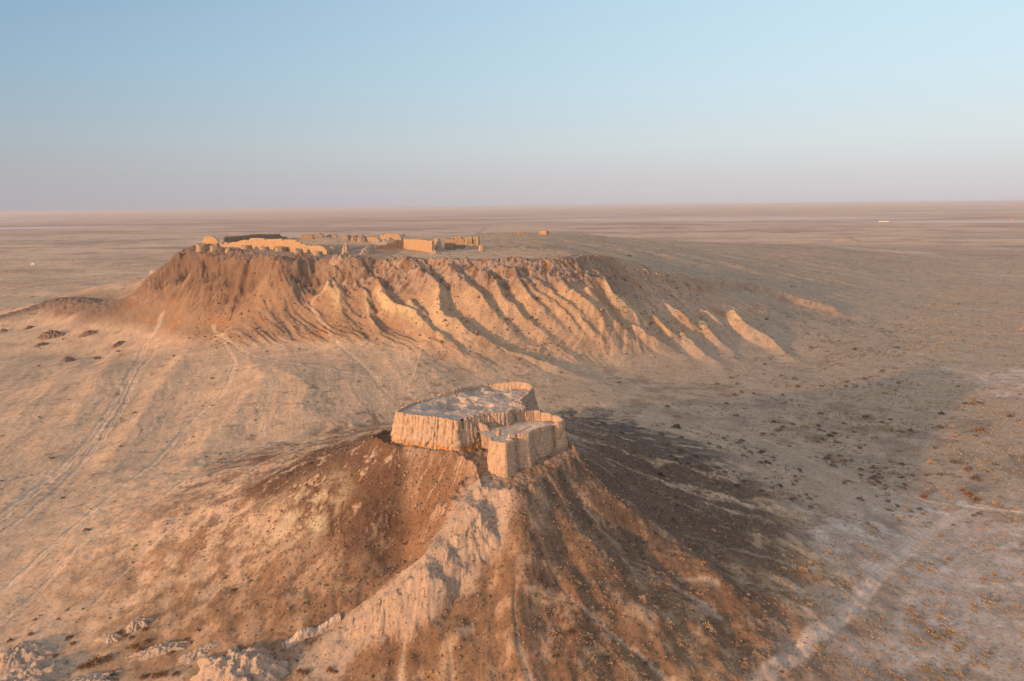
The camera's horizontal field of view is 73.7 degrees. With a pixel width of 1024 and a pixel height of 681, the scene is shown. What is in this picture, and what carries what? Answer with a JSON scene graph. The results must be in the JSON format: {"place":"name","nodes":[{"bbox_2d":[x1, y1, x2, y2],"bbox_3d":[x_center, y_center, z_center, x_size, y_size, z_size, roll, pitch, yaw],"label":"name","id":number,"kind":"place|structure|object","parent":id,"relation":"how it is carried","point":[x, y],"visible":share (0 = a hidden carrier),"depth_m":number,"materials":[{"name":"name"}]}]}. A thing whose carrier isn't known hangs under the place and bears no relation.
{"place":"outdoors","nodes":[
{"label":"outdoors","id":0,"kind":"place"},
{"bbox_2d":[105,669,118,680],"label":"green shrub","id":1,"kind":"object","parent":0,"point":[113,673],"visible":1,"depth_m":170.76,"materials":[{"name":"green plant"}]},
{"bbox_2d":[290,479,518,680],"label":"clay ridge","id":2,"kind":"structure","parent":0,"point":[484,541],"depth_m":176.41,"materials":[{"name":"soil"}]},
{"bbox_2d":[325,666,334,672],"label":"rust bush","id":3,"kind":"object","parent":2,"relation":"on","point":[330,669],"visible":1,"depth_m":168.45,"materials":[{"name":"brown plant"}]},
{"bbox_2d":[0,410,929,680],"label":"hill","id":4,"kind":"structure","parent":0,"point":[66,594],"depth_m":197.93,"materials":[{"name":"soil"}]},
{"bbox_2d":[0,640,58,674],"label":"clay outcrop","id":5,"kind":"object","parent":4,"relation":"on","point":[27,651],"visible":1,"depth_m":179.22,"materials":[{"name":"beige stone"}]},
{"bbox_2d":[66,670,122,680],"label":"clay outcrop","id":6,"kind":"object","parent":4,"relation":"on","point":[98,676],"visible":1,"depth_m":170.63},
{"bbox_2d":[99,654,112,661],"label":"rust bush","id":7,"kind":"object","parent":4,"relation":"on","point":[106,658],"visible":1,"depth_m":176.53,"materials":[{"name":"brown plant"}]},
{"bbox_2d":[93,633,122,643],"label":"clay outcrop","id":8,"kind":"object","parent":4,"relation":"on","point":[110,638],"visible":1,"depth_m":183.38,"materials":[{"name":"beige stone"}]},
{"bbox_2d":[130,643,139,648],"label":"rust bush","id":9,"kind":"object","parent":4,"relation":"on","point":[132,646],"visible":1,"depth_m":179.61,"materials":[{"name":"brown plant"}]},
{"bbox_2d":[124,616,153,633],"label":"clay outcrop","id":10,"kind":"object","parent":4,"relation":"on","point":[137,623],"visible":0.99,"depth_m":186.06,"materials":[{"name":"beige stone"}]},
{"bbox_2d":[150,671,158,679],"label":"rust bush","id":11,"kind":"object","parent":4,"relation":"on","point":[156,675],"visible":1,"depth_m":169.55,"materials":[{"name":"brown plant"}]},
{"bbox_2d":[126,641,188,660],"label":"clay outcrop","id":12,"kind":"object","parent":4,"relation":"on","point":[167,647],"visible":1,"depth_m":176.91,"materials":[{"name":"beige stone"}]},
{"bbox_2d":[176,642,219,665],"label":"clay outcrop","id":13,"kind":"object","parent":4,"relation":"on","point":[192,656],"visible":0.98,"depth_m":174.38,"materials":[{"name":"beige stone"}]},
{"bbox_2d":[190,645,289,680],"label":"clay outcrop","id":14,"kind":"object","parent":4,"relation":"on","point":[250,664],"visible":1,"depth_m":167.01,"materials":[{"name":"beige stone"}]},
{"bbox_2d":[282,613,341,648],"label":"ruined wall","id":15,"kind":"structure","parent":4,"relation":"on","point":[302,634],"depth_m":177.12,"materials":[{"name":"soil"}]},
{"bbox_2d":[390,381,567,478],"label":"mudbrick fortress","id":16,"kind":"structure","parent":4,"relation":"on","point":[512,428],"depth_m":213.92,"materials":[{"name":"brick"}]},
{"bbox_2d":[50,254,911,680],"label":"stones","id":17,"kind":"object","parent":4,"relation":"on","point":[476,332],"visible":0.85,"depth_m":203.32,"materials":[{"name":"stone"}]},
{"bbox_2d":[637,595,646,602],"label":"dry shrub","id":18,"kind":"object","parent":4,"relation":"on","point":[643,598],"visible":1,"depth_m":174.62,"materials":[{"name":"brown plant"}]},
{"bbox_2d":[705,621,712,631],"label":"dry shrub","id":19,"kind":"object","parent":4,"relation":"on","point":[708,625],"visible":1,"depth_m":173.46,"materials":[{"name":"beige plant"}]},
{"bbox_2d":[857,667,869,674],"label":"dry shrub","id":20,"kind":"object","parent":4,"relation":"on","point":[865,670],"visible":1,"depth_m":168.95,"materials":[{"name":"beige plant"}]},
{"bbox_2d":[0,203,1023,680],"bbox_3d":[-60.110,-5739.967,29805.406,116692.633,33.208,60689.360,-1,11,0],"label":"ground","id":21,"kind":"structure","parent":0,"point":[116,247],"depth_m":451.37,"materials":[{"name":"soil"}]},
{"bbox_2d":[0,658,79,680],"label":"clay outcrop","id":22,"kind":"object","parent":21,"relation":"on","point":[48,669],"visible":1,"depth_m":171.87,"materials":[{"name":"beige stone"}]},
{"bbox_2d":[33,342,48,346],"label":"rock heap","id":23,"kind":"object","parent":21,"relation":"on","point":[41,344],"visible":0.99,"depth_m":584.12,"materials":[{"name":"stone"}]},
{"bbox_2d":[37,330,64,339],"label":"rock heap","id":24,"kind":"object","parent":21,"relation":"on","point":[49,334],"visible":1,"depth_m":604.68,"materials":[{"name":"stone"}]},
{"bbox_2d":[60,356,75,361],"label":"rock heap","id":25,"kind":"object","parent":21,"relation":"on","point":[68,359],"visible":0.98,"depth_m":540.57,"materials":[{"name":"stone"}]},
{"bbox_2d":[76,661,89,669],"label":"rust bush","id":26,"kind":"object","parent":21,"relation":"on","point":[81,665],"visible":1,"depth_m":174.44,"materials":[{"name":"brown plant"}]},
{"bbox_2d":[78,330,96,337],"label":"rock heap","id":27,"kind":"object","parent":21,"relation":"on","point":[87,333],"visible":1,"depth_m":599.63,"materials":[{"name":"stone"}]},
{"bbox_2d":[83,654,100,667],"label":"rust bush","id":28,"kind":"object","parent":21,"relation":"on","point":[93,661],"visible":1,"depth_m":175.36,"materials":[{"name":"brown plant"}]},
{"bbox_2d":[111,341,124,347],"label":"rock heap","id":29,"kind":"object","parent":21,"relation":"on","point":[118,343],"visible":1,"depth_m":576.82,"materials":[{"name":"stone"}]},
{"bbox_2d":[157,669,167,676],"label":"rust bush","id":30,"kind":"object","parent":21,"relation":"on","point":[164,673],"visible":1,"depth_m":169.81,"materials":[{"name":"brown plant"}]},
{"bbox_2d":[56,232,944,395],"bbox_3d":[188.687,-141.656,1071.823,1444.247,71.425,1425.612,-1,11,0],"label":"mesa","id":31,"kind":"structure","parent":21,"relation":"on","point":[175,288],"depth_m":519.13,"materials":[{"name":"soil"}]},
{"bbox_2d":[196,242,207,252],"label":"bastion","id":32,"kind":"object","parent":31,"relation":"on","point":[202,247],"visible":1,"depth_m":658.31,"materials":[{"name":"beige brick"}]},
{"bbox_2d":[202,236,223,245],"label":"curtain wall","id":33,"kind":"structure","parent":31,"relation":"on","point":[211,240],"depth_m":753.38,"materials":[{"name":"beige brick"}]},
{"bbox_2d":[210,242,219,251],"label":"bastion","id":34,"kind":"object","parent":31,"relation":"on","point":[215,247],"visible":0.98,"depth_m":647.65,"materials":[{"name":"beige brick"}]},
{"bbox_2d":[225,247,232,252],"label":"bastion","id":35,"kind":"object","parent":31,"relation":"on","point":[228,249],"visible":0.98,"depth_m":630.23,"materials":[{"name":"beige brick"}]},
{"bbox_2d":[241,245,252,249],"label":"bastion","id":36,"kind":"object","parent":31,"relation":"on","point":[245,247],"visible":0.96,"depth_m":652.47,"materials":[{"name":"beige brick"}]},
{"bbox_2d":[222,234,286,241],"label":"curtain wall","id":37,"kind":"structure","parent":31,"relation":"on","point":[247,237],"depth_m":818.65,"materials":[{"name":"brown brick"}]},
{"bbox_2d":[259,246,269,249],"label":"bastion","id":38,"kind":"object","parent":31,"relation":"on","point":[264,248],"visible":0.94,"depth_m":638.94,"materials":[{"name":"beige brick"}]},
{"bbox_2d":[227,238,329,253],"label":"curtain wall","id":39,"kind":"structure","parent":31,"relation":"on","point":[290,245],"depth_m":641.75,"materials":[{"name":"beige brick"}]},
{"bbox_2d":[275,246,286,251],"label":"bastion","id":40,"kind":"object","parent":31,"relation":"on","point":[280,248],"visible":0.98,"depth_m":626.29,"materials":[{"name":"beige brick"}]},
{"bbox_2d":[293,248,303,253],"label":"bastion","id":41,"kind":"object","parent":31,"relation":"on","point":[298,250],"visible":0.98,"depth_m":600.31,"materials":[{"name":"beige brick"}]},
{"bbox_2d":[301,234,314,238],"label":"curtain wall","id":42,"kind":"structure","parent":31,"relation":"on","point":[308,236],"depth_m":846.79,"materials":[{"name":"beige brick"}]},
{"bbox_2d":[312,233,323,236],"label":"curtain wall","id":43,"kind":"structure","parent":31,"relation":"on","point":[318,235],"depth_m":881.94,"materials":[{"name":"beige brick"}]},
{"bbox_2d":[313,251,323,255],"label":"bastion","id":44,"kind":"object","parent":31,"relation":"on","point":[317,253],"visible":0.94,"depth_m":572.60,"materials":[{"name":"beige brick"}]},
{"bbox_2d":[326,234,337,236],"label":"curtain wall","id":45,"kind":"structure","parent":31,"relation":"on","point":[331,235],"depth_m":888.08,"materials":[{"name":"beige brick"}]},
{"bbox_2d":[329,245,338,253],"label":"tower stump","id":46,"kind":"object","parent":31,"relation":"on","point":[333,249],"visible":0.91,"depth_m":596.62,"materials":[{"name":"beige brick"}]},
{"bbox_2d":[329,252,353,265],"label":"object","id":47,"kind":"object","parent":31,"relation":"on","point":[335,259],"visible":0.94,"depth_m":533.57,"materials":[{"name":"beige stone"}]},
{"bbox_2d":[342,234,350,240],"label":"rubble heap","id":48,"kind":"object","parent":31,"relation":"on","point":[346,237],"visible":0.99,"depth_m":800.26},
{"bbox_2d":[342,242,351,253],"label":"gate tower","id":49,"kind":"structure","parent":31,"relation":"on","point":[346,249],"depth_m":587.19,"materials":[{"name":"beige brick"}]},
{"bbox_2d":[350,235,357,240],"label":"rubble heap","id":50,"kind":"object","parent":31,"relation":"on","point":[353,238],"visible":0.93,"depth_m":801.21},
{"bbox_2d":[342,236,378,241],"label":"curtain wall","id":51,"kind":"structure","parent":31,"relation":"on","point":[371,239],"depth_m":797.36,"materials":[{"name":"beige brick"}]},
{"bbox_2d":[357,234,367,241],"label":"rubble heap","id":52,"kind":"object","parent":31,"relation":"on","point":[362,238],"visible":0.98,"depth_m":796.62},
{"bbox_2d":[359,244,378,254],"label":"rubble bank","id":53,"kind":"structure","parent":31,"relation":"on","point":[369,249],"depth_m":590.39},
{"bbox_2d":[369,237,396,244],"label":"rubble bank","id":54,"kind":"structure","parent":31,"relation":"on","point":[383,241],"depth_m":775.96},
{"bbox_2d":[374,240,403,248],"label":"curtain wall","id":55,"kind":"structure","parent":31,"relation":"on","point":[395,244],"depth_m":660.97,"materials":[{"name":"beige brick"}]},
{"bbox_2d":[380,234,402,239],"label":"curtain wall","id":56,"kind":"structure","parent":31,"relation":"on","point":[392,236],"depth_m":836.08,"materials":[{"name":"beige brick"}]},
{"bbox_2d":[403,239,434,251],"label":"curtain wall","id":57,"kind":"structure","parent":31,"relation":"on","point":[423,245],"depth_m":626.29,"materials":[{"name":"beige brick"}]},
{"bbox_2d":[429,250,441,253],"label":"rubble heap","id":58,"kind":"object","parent":31,"relation":"on","point":[435,252],"visible":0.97,"depth_m":573.80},
{"bbox_2d":[435,241,444,251],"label":"rubble slope","id":59,"kind":"structure","parent":31,"relation":"on","point":[439,247],"depth_m":619.36,"materials":[{"name":"brown stone"}]},
{"bbox_2d":[444,242,455,249],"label":"curtain wall","id":60,"kind":"structure","parent":31,"relation":"on","point":[449,246],"depth_m":638.99,"materials":[{"name":"beige brick"}]},
{"bbox_2d":[445,237,464,244],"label":"curtain wall","id":61,"kind":"structure","parent":31,"relation":"on","point":[459,241],"depth_m":685.55,"materials":[{"name":"beige brick"}]},
{"bbox_2d":[456,244,465,248],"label":"curtain wall","id":62,"kind":"structure","parent":31,"relation":"on","point":[460,246],"depth_m":671.82,"materials":[{"name":"beige brick"}]},
{"bbox_2d":[464,244,478,248],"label":"ruin mound","id":63,"kind":"object","parent":31,"relation":"on","point":[472,246],"visible":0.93,"depth_m":667.72,"materials":[{"name":"beige stone"}]},
{"bbox_2d":[465,236,479,246],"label":"notched tower","id":64,"kind":"structure","parent":63,"relation":"on","point":[469,241],"depth_m":669.83,"materials":[{"name":"beige brick"}]},
{"bbox_2d":[478,245,484,250],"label":"round stump","id":65,"kind":"object","parent":31,"relation":"on","point":[481,247],"visible":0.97,"depth_m":617.95,"materials":[{"name":"beige brick"}]},
{"bbox_2d":[539,231,548,234],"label":"brick hut","id":66,"kind":"object","parent":31,"relation":"on","point":[544,232],"visible":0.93,"depth_m":1030.70,"materials":[{"name":"beige brick"}]},
{"bbox_2d":[2,233,1023,680],"bbox_3d":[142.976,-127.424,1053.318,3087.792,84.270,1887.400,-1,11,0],"label":"scrub","id":67,"kind":"object","parent":21,"relation":"on","point":[826,463],"visible":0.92,"depth_m":305.52,"materials":[{"name":"brown plant"}]},
{"bbox_2d":[885,426,895,431],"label":"dry shrub","id":68,"kind":"object","parent":21,"relation":"on","point":[888,427],"visible":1,"depth_m":357.58,"materials":[{"name":"brown plant"}]},
{"bbox_2d":[904,605,914,611],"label":"dry shrub","id":69,"kind":"object","parent":21,"relation":"on","point":[908,608],"visible":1,"depth_m":195.84,"materials":[{"name":"beige plant"}]},
{"bbox_2d":[936,615,946,622],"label":"dry shrub","id":70,"kind":"object","parent":21,"relation":"on","point":[938,617],"visible":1,"depth_m":192.91,"materials":[{"name":"beige plant"}]},
{"bbox_2d":[945,626,956,633],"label":"dry shrub","id":71,"kind":"object","parent":21,"relation":"on","point":[949,629],"visible":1,"depth_m":188.21,"materials":[{"name":"beige plant"}]},
{"bbox_2d":[964,490,973,496],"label":"rust bush","id":72,"kind":"object","parent":21,"relation":"on","point":[969,492],"visible":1,"depth_m":279.23,"materials":[{"name":"brown plant"}]},
{"bbox_2d":[0,280,1023,624],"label":"path","id":73,"kind":"structure","parent":0,"point":[90,438],"depth_m":323.02,"materials":[{"name":"soil"}]},
{"bbox_2d":[0,0,1023,213],"label":"sky","id":74,"kind":"structure","parent":0,"point":[106,105],"materials":[{"name":"blue"}]},
{"bbox_2d":[750,504,1023,680],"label":"dirt road","id":75,"kind":"structure","parent":0,"point":[869,585],"depth_m":196.47,"materials":[{"name":"soil"}]}
]}

